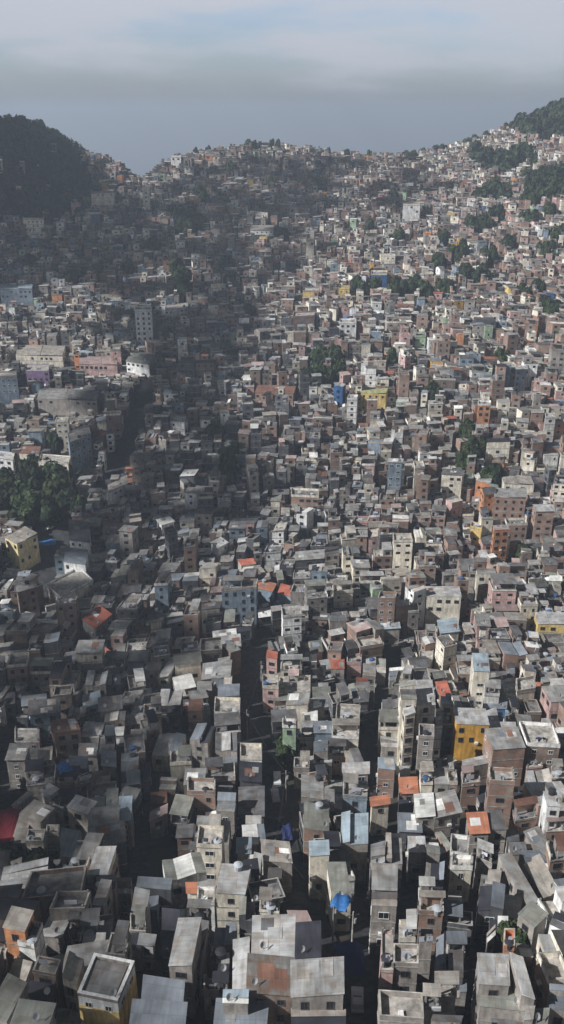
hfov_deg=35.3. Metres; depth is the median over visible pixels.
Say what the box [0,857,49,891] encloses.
hillside house
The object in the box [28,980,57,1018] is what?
hillside house
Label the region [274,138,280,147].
tree
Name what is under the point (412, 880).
window
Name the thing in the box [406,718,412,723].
window
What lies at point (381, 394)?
hillside house
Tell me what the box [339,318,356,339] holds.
hillside house
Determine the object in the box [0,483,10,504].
tree
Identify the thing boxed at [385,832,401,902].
hillside house
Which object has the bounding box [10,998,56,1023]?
hillside house
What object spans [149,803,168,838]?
hillside house
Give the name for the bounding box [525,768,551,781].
hillside house
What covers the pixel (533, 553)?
tree
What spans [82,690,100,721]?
hillside house
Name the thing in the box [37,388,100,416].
hillside house
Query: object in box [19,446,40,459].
hillside house
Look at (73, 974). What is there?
hillside house
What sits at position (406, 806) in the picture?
hillside house
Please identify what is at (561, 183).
tree
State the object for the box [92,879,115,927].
hillside house
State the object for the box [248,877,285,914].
hillside house
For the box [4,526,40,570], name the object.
hillside house
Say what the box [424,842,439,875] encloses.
hillside house
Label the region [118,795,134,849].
hillside house
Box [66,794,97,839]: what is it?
hillside house
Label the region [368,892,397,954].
hillside house
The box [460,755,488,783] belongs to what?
hillside house
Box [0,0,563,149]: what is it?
sky
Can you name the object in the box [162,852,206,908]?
hillside house
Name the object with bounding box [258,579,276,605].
hillside house
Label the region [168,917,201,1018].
hillside house
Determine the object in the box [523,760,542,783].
hillside house
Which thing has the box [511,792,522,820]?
hillside house
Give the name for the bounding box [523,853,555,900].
hillside house
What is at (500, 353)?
tree
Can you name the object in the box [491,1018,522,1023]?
hillside house
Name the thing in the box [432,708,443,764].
hillside house
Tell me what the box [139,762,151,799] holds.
hillside house
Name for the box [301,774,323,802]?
hillside house
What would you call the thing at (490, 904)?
hillside house
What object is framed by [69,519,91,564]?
hillside house
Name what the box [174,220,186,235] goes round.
tree
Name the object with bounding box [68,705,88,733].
hillside house
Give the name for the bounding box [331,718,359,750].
hillside house
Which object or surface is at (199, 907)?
hillside house
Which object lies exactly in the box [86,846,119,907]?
hillside house
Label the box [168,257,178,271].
tree
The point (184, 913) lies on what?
hillside house
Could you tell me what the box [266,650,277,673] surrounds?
hillside house
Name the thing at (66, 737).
hillside house
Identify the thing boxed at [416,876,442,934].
hillside house
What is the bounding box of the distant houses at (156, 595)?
[0,117,563,1023]
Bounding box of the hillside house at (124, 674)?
[120,670,127,694]
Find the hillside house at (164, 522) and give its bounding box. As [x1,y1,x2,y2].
[156,516,174,534]
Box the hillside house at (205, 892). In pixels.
[197,886,216,938]
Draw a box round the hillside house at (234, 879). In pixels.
[215,861,250,937]
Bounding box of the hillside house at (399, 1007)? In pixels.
[377,989,423,1023]
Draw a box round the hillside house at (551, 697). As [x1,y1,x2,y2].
[539,685,563,723]
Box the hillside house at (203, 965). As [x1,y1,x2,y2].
[197,919,209,1003]
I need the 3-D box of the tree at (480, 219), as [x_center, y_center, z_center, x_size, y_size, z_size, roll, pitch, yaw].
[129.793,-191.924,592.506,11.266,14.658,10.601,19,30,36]
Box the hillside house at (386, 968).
[378,927,393,989]
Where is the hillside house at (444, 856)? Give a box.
[439,847,448,872]
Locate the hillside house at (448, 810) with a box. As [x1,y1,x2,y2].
[433,789,462,841]
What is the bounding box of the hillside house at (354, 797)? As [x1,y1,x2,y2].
[342,772,366,812]
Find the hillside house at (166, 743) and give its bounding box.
[152,732,185,771]
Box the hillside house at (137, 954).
[130,932,143,971]
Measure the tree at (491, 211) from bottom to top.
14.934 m
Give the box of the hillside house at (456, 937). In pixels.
[446,931,466,969]
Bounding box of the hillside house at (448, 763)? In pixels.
[435,755,453,770]
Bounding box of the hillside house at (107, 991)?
[77,953,137,1023]
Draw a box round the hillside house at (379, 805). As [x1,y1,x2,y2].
[369,794,390,835]
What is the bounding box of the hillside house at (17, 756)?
[5,743,30,788]
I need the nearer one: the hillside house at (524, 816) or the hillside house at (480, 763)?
the hillside house at (524, 816)
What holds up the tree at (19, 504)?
on the hillside
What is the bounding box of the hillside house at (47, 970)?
[32,955,66,1007]
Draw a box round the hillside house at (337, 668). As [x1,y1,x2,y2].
[331,659,344,685]
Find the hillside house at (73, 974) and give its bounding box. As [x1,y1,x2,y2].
[62,950,84,1012]
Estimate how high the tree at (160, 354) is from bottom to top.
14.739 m
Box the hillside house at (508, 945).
[501,928,514,952]
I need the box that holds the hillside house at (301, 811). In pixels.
[299,799,331,846]
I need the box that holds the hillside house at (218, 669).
[201,660,231,680]
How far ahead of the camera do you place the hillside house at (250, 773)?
193.00 m
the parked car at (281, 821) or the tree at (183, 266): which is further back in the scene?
the tree at (183, 266)
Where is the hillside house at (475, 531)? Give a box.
[470,521,482,548]
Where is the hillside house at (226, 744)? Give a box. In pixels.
[215,732,237,768]
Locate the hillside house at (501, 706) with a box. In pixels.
[482,699,507,721]
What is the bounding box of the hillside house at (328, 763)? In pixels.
[309,753,332,779]
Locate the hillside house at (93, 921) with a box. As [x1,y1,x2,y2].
[79,907,113,943]
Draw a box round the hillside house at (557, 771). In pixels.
[550,758,563,784]
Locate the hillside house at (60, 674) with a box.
[49,661,82,697]
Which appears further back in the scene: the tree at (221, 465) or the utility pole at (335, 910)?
the tree at (221, 465)
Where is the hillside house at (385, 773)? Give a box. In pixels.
[376,757,394,797]
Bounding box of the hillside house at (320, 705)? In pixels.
[309,695,328,720]
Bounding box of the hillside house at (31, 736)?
[14,726,41,747]
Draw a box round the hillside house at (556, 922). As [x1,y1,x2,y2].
[548,911,563,934]
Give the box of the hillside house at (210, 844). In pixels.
[196,825,224,887]
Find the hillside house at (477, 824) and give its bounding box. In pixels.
[465,811,490,862]
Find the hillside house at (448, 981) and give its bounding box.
[434,971,458,1014]
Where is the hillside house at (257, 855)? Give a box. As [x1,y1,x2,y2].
[250,852,261,878]
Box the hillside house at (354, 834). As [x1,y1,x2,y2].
[340,811,368,883]
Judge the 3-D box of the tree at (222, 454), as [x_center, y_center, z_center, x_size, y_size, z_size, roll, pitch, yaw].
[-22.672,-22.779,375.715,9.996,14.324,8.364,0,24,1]
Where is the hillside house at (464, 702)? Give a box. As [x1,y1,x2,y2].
[452,695,477,707]
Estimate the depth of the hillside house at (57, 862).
171.86 m
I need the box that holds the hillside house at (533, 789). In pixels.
[522,781,563,826]
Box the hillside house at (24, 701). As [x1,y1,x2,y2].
[21,693,46,713]
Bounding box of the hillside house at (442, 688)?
[435,680,450,707]
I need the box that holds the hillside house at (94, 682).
[85,670,108,696]
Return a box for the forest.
[0,97,563,222]
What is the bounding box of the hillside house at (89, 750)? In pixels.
[78,743,98,771]
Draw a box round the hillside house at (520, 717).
[503,713,531,728]
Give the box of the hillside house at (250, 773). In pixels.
[239,761,261,786]
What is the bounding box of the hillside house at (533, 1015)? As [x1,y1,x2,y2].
[523,1001,549,1023]
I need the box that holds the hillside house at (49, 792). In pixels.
[39,783,59,804]
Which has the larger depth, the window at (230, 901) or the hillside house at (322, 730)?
the hillside house at (322, 730)
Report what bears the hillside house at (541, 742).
on the hillside
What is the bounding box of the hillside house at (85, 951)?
[62,939,108,972]
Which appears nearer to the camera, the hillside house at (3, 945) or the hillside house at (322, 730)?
the hillside house at (3, 945)
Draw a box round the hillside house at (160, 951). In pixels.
[159,932,162,956]
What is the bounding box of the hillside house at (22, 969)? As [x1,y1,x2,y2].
[9,958,33,990]
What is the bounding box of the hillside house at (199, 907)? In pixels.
[187,898,212,959]
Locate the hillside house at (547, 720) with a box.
[533,718,557,727]
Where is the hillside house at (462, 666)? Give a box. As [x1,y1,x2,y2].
[455,655,471,689]
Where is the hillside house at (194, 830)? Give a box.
[177,824,195,841]
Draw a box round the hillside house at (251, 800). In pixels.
[238,786,264,832]
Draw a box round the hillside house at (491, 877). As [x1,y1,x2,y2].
[476,869,501,911]
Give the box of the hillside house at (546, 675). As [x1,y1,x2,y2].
[537,667,557,685]
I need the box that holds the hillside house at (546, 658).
[539,652,555,668]
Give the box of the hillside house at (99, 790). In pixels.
[87,781,116,799]
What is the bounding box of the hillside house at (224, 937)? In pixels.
[211,922,236,979]
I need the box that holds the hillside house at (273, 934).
[251,914,295,956]
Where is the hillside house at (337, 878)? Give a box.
[326,862,351,931]
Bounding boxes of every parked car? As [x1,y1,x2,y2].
[44,525,54,529]
[271,788,279,802]
[273,771,280,784]
[276,816,287,830]
[351,986,363,1012]
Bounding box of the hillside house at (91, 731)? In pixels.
[81,721,104,742]
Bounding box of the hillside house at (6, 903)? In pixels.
[0,897,42,926]
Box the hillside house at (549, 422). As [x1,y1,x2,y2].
[543,412,555,441]
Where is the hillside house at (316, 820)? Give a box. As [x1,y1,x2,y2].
[303,801,329,866]
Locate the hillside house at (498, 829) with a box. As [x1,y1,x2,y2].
[484,809,506,859]
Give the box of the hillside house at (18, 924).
[2,906,34,966]
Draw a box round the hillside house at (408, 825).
[397,812,422,849]
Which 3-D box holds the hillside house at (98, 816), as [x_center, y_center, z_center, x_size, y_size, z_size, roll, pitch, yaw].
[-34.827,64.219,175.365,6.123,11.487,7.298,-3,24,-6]
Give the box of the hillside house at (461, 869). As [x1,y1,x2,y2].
[447,852,472,902]
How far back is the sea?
9592.79 m
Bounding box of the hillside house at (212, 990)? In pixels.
[203,963,229,1019]
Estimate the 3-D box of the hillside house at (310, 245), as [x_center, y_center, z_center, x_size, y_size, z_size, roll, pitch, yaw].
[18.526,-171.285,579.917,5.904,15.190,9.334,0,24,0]
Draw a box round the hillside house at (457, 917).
[442,899,472,950]
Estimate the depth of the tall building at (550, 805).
169.94 m
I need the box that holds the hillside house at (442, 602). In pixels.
[424,586,461,626]
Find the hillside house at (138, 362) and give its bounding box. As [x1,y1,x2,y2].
[126,351,154,377]
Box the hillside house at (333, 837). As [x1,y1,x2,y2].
[313,831,341,850]
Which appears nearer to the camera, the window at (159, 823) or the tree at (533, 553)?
the window at (159, 823)
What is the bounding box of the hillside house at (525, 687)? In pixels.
[515,675,535,713]
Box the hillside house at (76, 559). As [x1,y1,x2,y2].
[63,547,89,573]
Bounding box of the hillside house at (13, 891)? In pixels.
[0,883,22,898]
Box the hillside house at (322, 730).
[313,721,331,740]
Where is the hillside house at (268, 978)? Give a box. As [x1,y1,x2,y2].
[246,953,294,1023]
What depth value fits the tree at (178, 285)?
544.09 m
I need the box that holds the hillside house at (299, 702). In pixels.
[286,693,309,728]
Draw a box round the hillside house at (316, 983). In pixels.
[290,956,344,1009]
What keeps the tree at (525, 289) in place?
on the hillside
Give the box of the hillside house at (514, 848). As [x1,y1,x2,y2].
[508,842,526,862]
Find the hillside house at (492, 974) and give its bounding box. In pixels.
[470,952,509,1023]
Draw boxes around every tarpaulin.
[0,808,20,841]
[38,539,55,545]
[57,761,72,773]
[282,823,292,839]
[330,893,352,911]
[334,941,365,975]
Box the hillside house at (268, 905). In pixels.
[259,886,279,914]
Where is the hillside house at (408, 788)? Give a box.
[398,776,418,801]
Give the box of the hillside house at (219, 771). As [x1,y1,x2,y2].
[205,757,234,798]
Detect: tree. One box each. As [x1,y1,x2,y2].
[0,471,14,483]
[0,473,25,492]
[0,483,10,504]
[0,503,11,510]
[0,844,20,861]
[1,466,14,475]
[8,483,31,494]
[9,492,25,508]
[9,508,18,517]
[14,516,28,525]
[15,469,41,490]
[16,119,36,135]
[16,459,36,473]
[16,499,40,511]
[17,458,24,469]
[17,503,37,525]
[22,497,51,523]
[22,846,55,868]
[23,257,37,266]
[23,489,46,501]
[25,253,37,264]
[26,453,40,466]
[26,467,46,490]
[32,124,47,138]
[35,505,63,530]
[37,456,48,473]
[38,463,51,490]
[40,459,56,475]
[42,470,70,500]
[46,431,63,454]
[49,462,72,480]
[52,493,64,509]
[58,487,77,507]
[63,269,71,284]
[69,269,80,284]
[69,494,83,511]
[76,495,86,505]
[120,256,133,274]
[122,258,133,273]
[146,237,157,249]
[151,240,162,258]
[154,351,164,360]
[161,325,171,341]
[168,204,177,211]
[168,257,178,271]
[169,326,175,340]
[170,263,185,274]
[170,273,183,281]
[173,218,181,230]
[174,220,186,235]
[174,269,184,276]
[175,281,183,291]
[177,282,192,300]
[178,285,188,302]
[179,274,189,283]
[182,221,193,236]
[183,269,192,279]
[186,218,197,233]
[194,186,200,195]
[194,214,203,230]
[199,188,210,204]
[205,422,213,446]
[213,423,225,441]
[217,444,238,461]
[218,456,239,484]
[220,456,238,484]
[223,272,234,286]
[224,160,231,170]
[225,255,233,266]
[225,442,244,456]
[230,162,237,175]
[230,270,237,283]
[243,139,250,144]
[243,304,255,313]
[245,303,251,314]
[251,139,256,148]
[265,175,272,186]
[266,176,277,187]
[268,138,274,149]
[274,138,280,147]
[274,225,278,236]
[275,736,296,766]
[278,228,289,241]
[280,734,301,755]
[295,367,312,384]
[305,368,313,383]
[308,343,326,361]
[309,367,322,383]
[310,348,326,359]
[311,353,325,364]
[314,176,323,191]
[315,161,324,174]
[317,364,327,381]
[322,366,334,387]
[327,349,344,358]
[330,345,341,353]
[330,354,347,361]
[330,359,345,368]
[332,360,345,380]
[344,149,351,154]
[350,274,362,291]
[357,280,369,297]
[363,219,373,231]
[368,277,381,294]
[386,347,397,363]
[387,282,400,296]
[388,187,398,196]
[391,275,401,284]
[392,229,405,244]
[399,279,411,296]
[404,150,416,156]
[408,279,417,293]
[413,273,420,281]
[417,278,429,287]
[418,282,426,300]
[422,380,443,399]
[426,284,433,297]
[429,251,439,273]
[432,145,438,152]
[434,277,443,291]
[436,252,447,268]
[437,228,446,246]
[437,280,454,296]
[439,143,447,148]
[439,230,451,246]
[443,278,455,296]
[446,243,458,263]
[454,245,466,260]
[454,447,473,471]
[456,238,467,247]
[456,417,471,437]
[458,264,468,282]
[459,244,468,256]
[459,262,473,271]
[461,137,472,142]
[461,424,472,437]
[461,436,486,450]
[462,443,479,472]
[465,214,479,230]
[466,262,471,282]
[468,421,475,434]
[468,435,478,446]
[470,265,483,282]
[474,214,484,230]
[479,213,494,231]
[479,245,490,264]
[479,462,502,478]
[480,262,490,279]
[482,130,490,137]
[488,204,496,216]
[488,463,504,487]
[489,245,498,265]
[493,203,499,219]
[493,346,510,360]
[496,203,504,222]
[496,919,530,952]
[500,233,514,244]
[502,238,513,250]
[515,542,526,557]
[516,282,524,293]
[518,208,530,217]
[518,282,529,293]
[519,188,531,199]
[523,545,534,559]
[524,184,535,191]
[524,208,539,225]
[528,189,540,205]
[529,278,541,294]
[535,240,548,254]
[538,277,545,292]
[538,294,546,306]
[539,243,551,257]
[542,297,552,312]
[543,202,555,216]
[545,204,555,216]
[546,302,557,314]
[549,179,559,194]
[549,239,555,248]
[550,225,560,243]
[554,299,563,312]
[555,180,563,189]
[557,224,563,241]
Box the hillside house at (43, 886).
[21,865,87,926]
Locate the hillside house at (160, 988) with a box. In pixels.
[141,974,186,1023]
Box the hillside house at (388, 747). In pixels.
[378,729,397,763]
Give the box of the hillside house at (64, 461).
[38,451,72,486]
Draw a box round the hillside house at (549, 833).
[544,811,563,843]
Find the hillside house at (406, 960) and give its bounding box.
[392,943,418,991]
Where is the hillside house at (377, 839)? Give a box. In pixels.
[372,837,402,859]
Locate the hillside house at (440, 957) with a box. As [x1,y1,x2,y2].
[432,931,446,982]
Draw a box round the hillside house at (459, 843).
[447,833,468,886]
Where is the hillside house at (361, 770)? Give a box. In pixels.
[342,761,369,790]
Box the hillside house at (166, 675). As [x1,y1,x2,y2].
[158,656,175,690]
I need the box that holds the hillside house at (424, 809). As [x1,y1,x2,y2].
[413,792,435,835]
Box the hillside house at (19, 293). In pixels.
[0,284,33,304]
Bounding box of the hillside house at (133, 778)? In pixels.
[121,769,142,818]
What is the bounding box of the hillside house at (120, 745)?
[116,737,124,765]
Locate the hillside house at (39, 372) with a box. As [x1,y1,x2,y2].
[26,363,49,386]
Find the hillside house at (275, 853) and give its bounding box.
[260,839,292,892]
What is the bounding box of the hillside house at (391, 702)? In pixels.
[381,695,397,708]
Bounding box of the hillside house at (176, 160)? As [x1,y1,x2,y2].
[171,156,180,167]
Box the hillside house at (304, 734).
[296,720,313,756]
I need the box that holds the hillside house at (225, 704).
[214,696,240,727]
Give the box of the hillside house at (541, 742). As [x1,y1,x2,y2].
[519,721,559,781]
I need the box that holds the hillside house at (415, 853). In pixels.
[405,836,425,883]
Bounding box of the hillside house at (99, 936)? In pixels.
[82,932,106,942]
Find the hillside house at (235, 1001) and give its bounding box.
[222,989,248,1014]
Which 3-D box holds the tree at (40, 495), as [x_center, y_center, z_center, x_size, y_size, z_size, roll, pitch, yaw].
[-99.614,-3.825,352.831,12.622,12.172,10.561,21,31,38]
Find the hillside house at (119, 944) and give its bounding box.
[105,920,132,959]
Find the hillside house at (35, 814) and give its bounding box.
[19,799,55,828]
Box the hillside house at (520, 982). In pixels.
[509,952,534,1021]
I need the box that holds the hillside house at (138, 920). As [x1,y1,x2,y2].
[129,904,146,932]
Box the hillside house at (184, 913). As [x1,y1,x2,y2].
[180,907,189,917]
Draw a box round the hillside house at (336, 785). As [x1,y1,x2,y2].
[325,780,341,794]
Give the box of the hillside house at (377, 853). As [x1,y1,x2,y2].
[367,841,384,907]
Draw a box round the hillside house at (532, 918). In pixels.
[517,900,547,960]
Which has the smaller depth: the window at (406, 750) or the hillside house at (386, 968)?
the hillside house at (386, 968)
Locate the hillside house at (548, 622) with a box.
[533,612,563,640]
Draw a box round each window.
[11,934,18,941]
[27,921,32,936]
[39,977,50,983]
[58,736,64,740]
[64,930,67,941]
[67,987,73,995]
[69,1001,75,1010]
[71,734,77,739]
[72,744,78,748]
[74,813,81,820]
[75,824,82,830]
[85,1001,91,1009]
[105,1006,111,1013]
[119,900,127,906]
[155,820,161,826]
[165,948,171,954]
[173,887,181,894]
[175,972,185,978]
[205,851,213,856]
[205,863,214,867]
[207,874,214,879]
[211,999,215,1005]
[228,899,233,903]
[228,912,233,916]
[277,1000,283,1005]
[277,1015,283,1021]
[301,1002,307,1009]
[316,884,321,889]
[326,1001,333,1009]
[337,919,345,923]
[350,863,356,867]
[352,801,357,806]
[376,939,380,945]
[378,912,388,919]
[388,751,393,755]
[399,986,407,990]
[400,971,409,977]
[403,757,409,762]
[404,747,410,752]
[405,728,411,733]
[405,737,411,742]
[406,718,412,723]
[411,879,418,883]
[412,868,419,872]
[427,918,433,924]
[456,885,461,890]
[458,873,463,878]
[484,917,493,921]
[488,990,497,995]
[494,834,500,839]
[494,845,498,850]
[495,798,503,802]
[521,823,528,828]
[521,923,528,932]
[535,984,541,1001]
[552,863,561,869]
[552,1017,562,1023]
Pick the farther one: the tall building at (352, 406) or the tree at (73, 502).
the tall building at (352, 406)
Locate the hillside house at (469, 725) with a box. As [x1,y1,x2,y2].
[450,707,489,760]
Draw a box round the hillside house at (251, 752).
[240,743,261,785]
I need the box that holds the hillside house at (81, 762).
[68,755,88,774]
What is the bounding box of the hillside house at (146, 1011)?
[129,998,187,1023]
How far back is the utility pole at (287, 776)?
194.80 m
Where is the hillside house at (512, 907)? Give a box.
[502,894,522,920]
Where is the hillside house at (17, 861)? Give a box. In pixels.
[11,857,21,864]
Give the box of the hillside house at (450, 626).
[436,618,459,641]
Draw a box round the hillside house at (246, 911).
[239,896,254,950]
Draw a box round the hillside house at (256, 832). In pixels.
[242,824,265,853]
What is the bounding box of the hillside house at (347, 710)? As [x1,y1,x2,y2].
[336,702,360,742]
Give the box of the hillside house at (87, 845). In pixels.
[68,832,105,865]
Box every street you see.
[32,380,153,596]
[240,634,377,1023]
[347,649,402,1023]
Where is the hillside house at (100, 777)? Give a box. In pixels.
[95,770,110,783]
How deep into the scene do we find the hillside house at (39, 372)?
462.02 m
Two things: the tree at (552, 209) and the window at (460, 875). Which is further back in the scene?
the tree at (552, 209)
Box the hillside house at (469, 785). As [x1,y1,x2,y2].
[459,764,479,814]
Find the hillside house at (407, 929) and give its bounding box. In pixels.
[398,909,416,943]
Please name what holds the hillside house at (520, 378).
on the hillside
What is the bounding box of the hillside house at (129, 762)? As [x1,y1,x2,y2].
[121,752,139,783]
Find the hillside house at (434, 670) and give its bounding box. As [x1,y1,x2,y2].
[416,667,447,680]
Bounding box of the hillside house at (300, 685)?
[279,675,310,696]
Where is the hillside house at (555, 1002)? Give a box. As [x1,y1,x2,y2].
[546,983,563,1023]
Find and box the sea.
[89,149,426,177]
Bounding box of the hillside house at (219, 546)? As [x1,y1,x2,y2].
[210,537,228,562]
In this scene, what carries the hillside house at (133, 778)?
on the hillside
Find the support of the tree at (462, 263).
on the hillside
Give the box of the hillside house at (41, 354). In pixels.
[16,345,65,369]
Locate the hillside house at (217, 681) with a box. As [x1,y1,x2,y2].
[211,676,231,710]
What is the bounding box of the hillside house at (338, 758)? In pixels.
[328,737,345,774]
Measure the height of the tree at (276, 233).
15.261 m
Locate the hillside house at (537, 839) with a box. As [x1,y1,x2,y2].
[523,825,547,855]
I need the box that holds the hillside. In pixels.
[0,129,563,1023]
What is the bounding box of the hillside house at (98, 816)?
[87,805,120,832]
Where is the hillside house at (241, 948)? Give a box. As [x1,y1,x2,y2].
[232,936,249,988]
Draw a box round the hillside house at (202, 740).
[190,723,215,767]
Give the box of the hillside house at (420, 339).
[415,332,425,350]
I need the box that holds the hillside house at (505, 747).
[482,726,525,785]
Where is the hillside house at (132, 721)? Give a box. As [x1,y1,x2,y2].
[126,712,143,734]
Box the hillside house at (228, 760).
[216,755,237,784]
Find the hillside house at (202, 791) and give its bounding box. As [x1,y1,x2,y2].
[187,777,215,822]
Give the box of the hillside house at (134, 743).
[124,731,145,766]
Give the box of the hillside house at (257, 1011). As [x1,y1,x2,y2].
[213,998,268,1023]
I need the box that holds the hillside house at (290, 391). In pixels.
[255,385,295,405]
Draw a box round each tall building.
[0,371,19,406]
[55,417,69,452]
[67,425,93,475]
[135,306,153,344]
[142,185,150,210]
[221,575,257,627]
[346,394,357,429]
[377,590,396,624]
[387,458,403,489]
[397,679,416,765]
[397,706,415,770]
[412,680,435,759]
[415,723,433,781]
[468,653,489,707]
[484,766,514,828]
[490,525,508,561]
[492,487,526,524]
[538,787,560,833]
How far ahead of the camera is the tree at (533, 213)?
581.62 m
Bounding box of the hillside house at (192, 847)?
[188,841,196,851]
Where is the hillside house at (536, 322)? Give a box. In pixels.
[526,317,538,335]
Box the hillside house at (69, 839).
[60,827,81,867]
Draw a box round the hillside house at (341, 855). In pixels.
[329,848,354,898]
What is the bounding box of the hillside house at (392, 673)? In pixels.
[389,667,412,693]
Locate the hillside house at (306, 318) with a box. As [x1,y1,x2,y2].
[292,311,314,333]
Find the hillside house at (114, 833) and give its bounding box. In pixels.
[95,820,127,871]
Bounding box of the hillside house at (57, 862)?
[53,859,60,865]
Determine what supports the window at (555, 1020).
in the hillside house at (555, 1002)
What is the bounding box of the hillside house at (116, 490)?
[107,475,127,503]
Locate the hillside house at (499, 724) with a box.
[489,722,515,727]
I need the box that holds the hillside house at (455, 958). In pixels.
[446,944,462,990]
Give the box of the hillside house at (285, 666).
[280,654,302,675]
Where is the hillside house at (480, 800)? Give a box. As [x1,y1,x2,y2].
[476,785,486,811]
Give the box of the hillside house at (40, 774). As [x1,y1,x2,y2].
[25,759,58,801]
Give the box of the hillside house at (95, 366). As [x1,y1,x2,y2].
[79,356,117,376]
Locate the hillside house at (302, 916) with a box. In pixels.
[287,910,311,921]
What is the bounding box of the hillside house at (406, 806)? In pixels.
[397,799,413,823]
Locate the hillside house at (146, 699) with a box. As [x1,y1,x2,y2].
[142,692,159,703]
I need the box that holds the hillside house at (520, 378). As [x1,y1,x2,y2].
[514,365,527,391]
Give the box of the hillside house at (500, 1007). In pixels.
[476,981,523,1023]
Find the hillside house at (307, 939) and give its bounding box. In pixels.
[295,920,320,958]
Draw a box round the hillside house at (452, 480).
[440,469,464,501]
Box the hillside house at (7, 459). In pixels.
[0,451,15,474]
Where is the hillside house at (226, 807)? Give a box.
[216,792,236,839]
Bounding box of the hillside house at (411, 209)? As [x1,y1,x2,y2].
[402,202,420,220]
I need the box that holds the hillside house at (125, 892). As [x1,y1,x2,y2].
[116,878,132,914]
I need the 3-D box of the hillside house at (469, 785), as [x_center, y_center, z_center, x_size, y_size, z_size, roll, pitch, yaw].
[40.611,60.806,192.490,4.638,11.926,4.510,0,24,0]
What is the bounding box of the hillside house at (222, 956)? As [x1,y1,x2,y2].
[215,947,229,987]
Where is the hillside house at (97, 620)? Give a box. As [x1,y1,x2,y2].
[82,605,111,639]
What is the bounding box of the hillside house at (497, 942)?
[487,916,507,949]
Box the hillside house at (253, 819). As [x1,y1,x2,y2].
[245,815,260,824]
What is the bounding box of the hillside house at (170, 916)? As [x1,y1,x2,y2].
[161,907,179,977]
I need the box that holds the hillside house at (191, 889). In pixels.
[185,882,197,898]
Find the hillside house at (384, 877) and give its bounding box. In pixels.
[371,863,397,891]
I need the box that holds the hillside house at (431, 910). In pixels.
[416,890,445,950]
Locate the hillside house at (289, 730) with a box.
[282,718,295,764]
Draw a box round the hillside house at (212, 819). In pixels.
[195,814,231,863]
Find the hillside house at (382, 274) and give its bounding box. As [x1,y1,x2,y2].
[371,270,386,287]
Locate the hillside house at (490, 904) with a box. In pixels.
[474,881,505,942]
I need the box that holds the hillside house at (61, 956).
[50,953,64,971]
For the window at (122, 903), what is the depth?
149.64 m
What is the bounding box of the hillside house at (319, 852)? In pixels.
[308,840,329,900]
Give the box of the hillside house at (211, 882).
[197,879,216,922]
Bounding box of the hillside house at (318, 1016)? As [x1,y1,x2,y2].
[291,1008,345,1023]
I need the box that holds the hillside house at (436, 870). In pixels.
[425,861,444,886]
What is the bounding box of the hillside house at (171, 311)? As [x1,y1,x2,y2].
[165,302,187,318]
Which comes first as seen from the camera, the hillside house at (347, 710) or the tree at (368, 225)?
the hillside house at (347, 710)
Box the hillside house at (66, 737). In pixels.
[50,718,81,760]
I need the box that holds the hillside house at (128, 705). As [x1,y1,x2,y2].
[122,694,135,714]
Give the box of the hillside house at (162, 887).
[136,876,173,924]
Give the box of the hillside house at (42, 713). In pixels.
[28,698,60,740]
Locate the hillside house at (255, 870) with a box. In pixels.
[242,858,259,881]
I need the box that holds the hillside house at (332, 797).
[324,788,341,830]
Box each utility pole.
[243,709,250,738]
[259,661,264,688]
[282,770,289,802]
[328,905,336,942]
[347,911,358,941]
[371,680,377,707]
[373,783,381,795]
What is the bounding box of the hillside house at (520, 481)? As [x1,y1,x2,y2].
[501,475,533,493]
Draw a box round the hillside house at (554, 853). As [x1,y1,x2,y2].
[545,832,563,877]
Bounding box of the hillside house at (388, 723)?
[377,709,397,755]
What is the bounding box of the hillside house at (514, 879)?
[497,852,537,909]
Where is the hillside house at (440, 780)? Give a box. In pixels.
[432,768,448,792]
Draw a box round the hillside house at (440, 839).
[422,831,449,855]
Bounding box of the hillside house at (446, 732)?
[440,700,453,750]
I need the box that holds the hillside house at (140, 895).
[131,887,151,933]
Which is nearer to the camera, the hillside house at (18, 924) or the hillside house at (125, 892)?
the hillside house at (18, 924)
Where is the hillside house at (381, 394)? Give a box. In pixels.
[360,387,387,411]
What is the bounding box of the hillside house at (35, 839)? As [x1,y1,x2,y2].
[25,829,47,852]
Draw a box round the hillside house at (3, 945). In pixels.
[0,927,10,972]
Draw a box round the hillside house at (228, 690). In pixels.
[218,684,239,696]
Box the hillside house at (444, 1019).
[431,1014,462,1023]
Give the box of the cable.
[286,857,328,900]
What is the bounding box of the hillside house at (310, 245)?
[306,238,314,258]
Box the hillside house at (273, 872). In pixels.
[260,867,281,885]
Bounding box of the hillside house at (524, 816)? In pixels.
[510,795,537,841]
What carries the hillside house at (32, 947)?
on the hillside
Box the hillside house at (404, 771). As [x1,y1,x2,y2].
[399,766,418,786]
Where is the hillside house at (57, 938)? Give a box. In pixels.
[43,915,70,956]
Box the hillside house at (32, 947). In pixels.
[17,921,47,966]
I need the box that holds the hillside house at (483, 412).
[476,400,490,427]
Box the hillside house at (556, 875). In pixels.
[550,872,561,878]
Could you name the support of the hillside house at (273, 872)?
on the hillside
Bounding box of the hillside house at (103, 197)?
[91,189,114,208]
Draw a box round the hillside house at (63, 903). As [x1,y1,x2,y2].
[49,889,91,928]
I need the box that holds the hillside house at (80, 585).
[46,570,93,602]
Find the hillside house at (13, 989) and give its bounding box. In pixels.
[0,973,28,1023]
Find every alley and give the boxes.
[0,732,19,848]
[126,726,189,925]
[198,717,253,1023]
[394,877,418,943]
[462,863,481,1023]
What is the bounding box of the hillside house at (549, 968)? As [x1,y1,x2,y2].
[532,951,563,1007]
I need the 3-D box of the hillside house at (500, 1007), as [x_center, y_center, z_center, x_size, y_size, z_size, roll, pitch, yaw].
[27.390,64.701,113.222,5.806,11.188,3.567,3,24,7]
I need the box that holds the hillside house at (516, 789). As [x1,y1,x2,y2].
[511,786,518,807]
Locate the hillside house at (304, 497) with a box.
[291,488,318,508]
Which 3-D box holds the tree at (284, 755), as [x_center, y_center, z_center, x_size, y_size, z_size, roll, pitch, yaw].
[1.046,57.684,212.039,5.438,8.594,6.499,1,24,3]

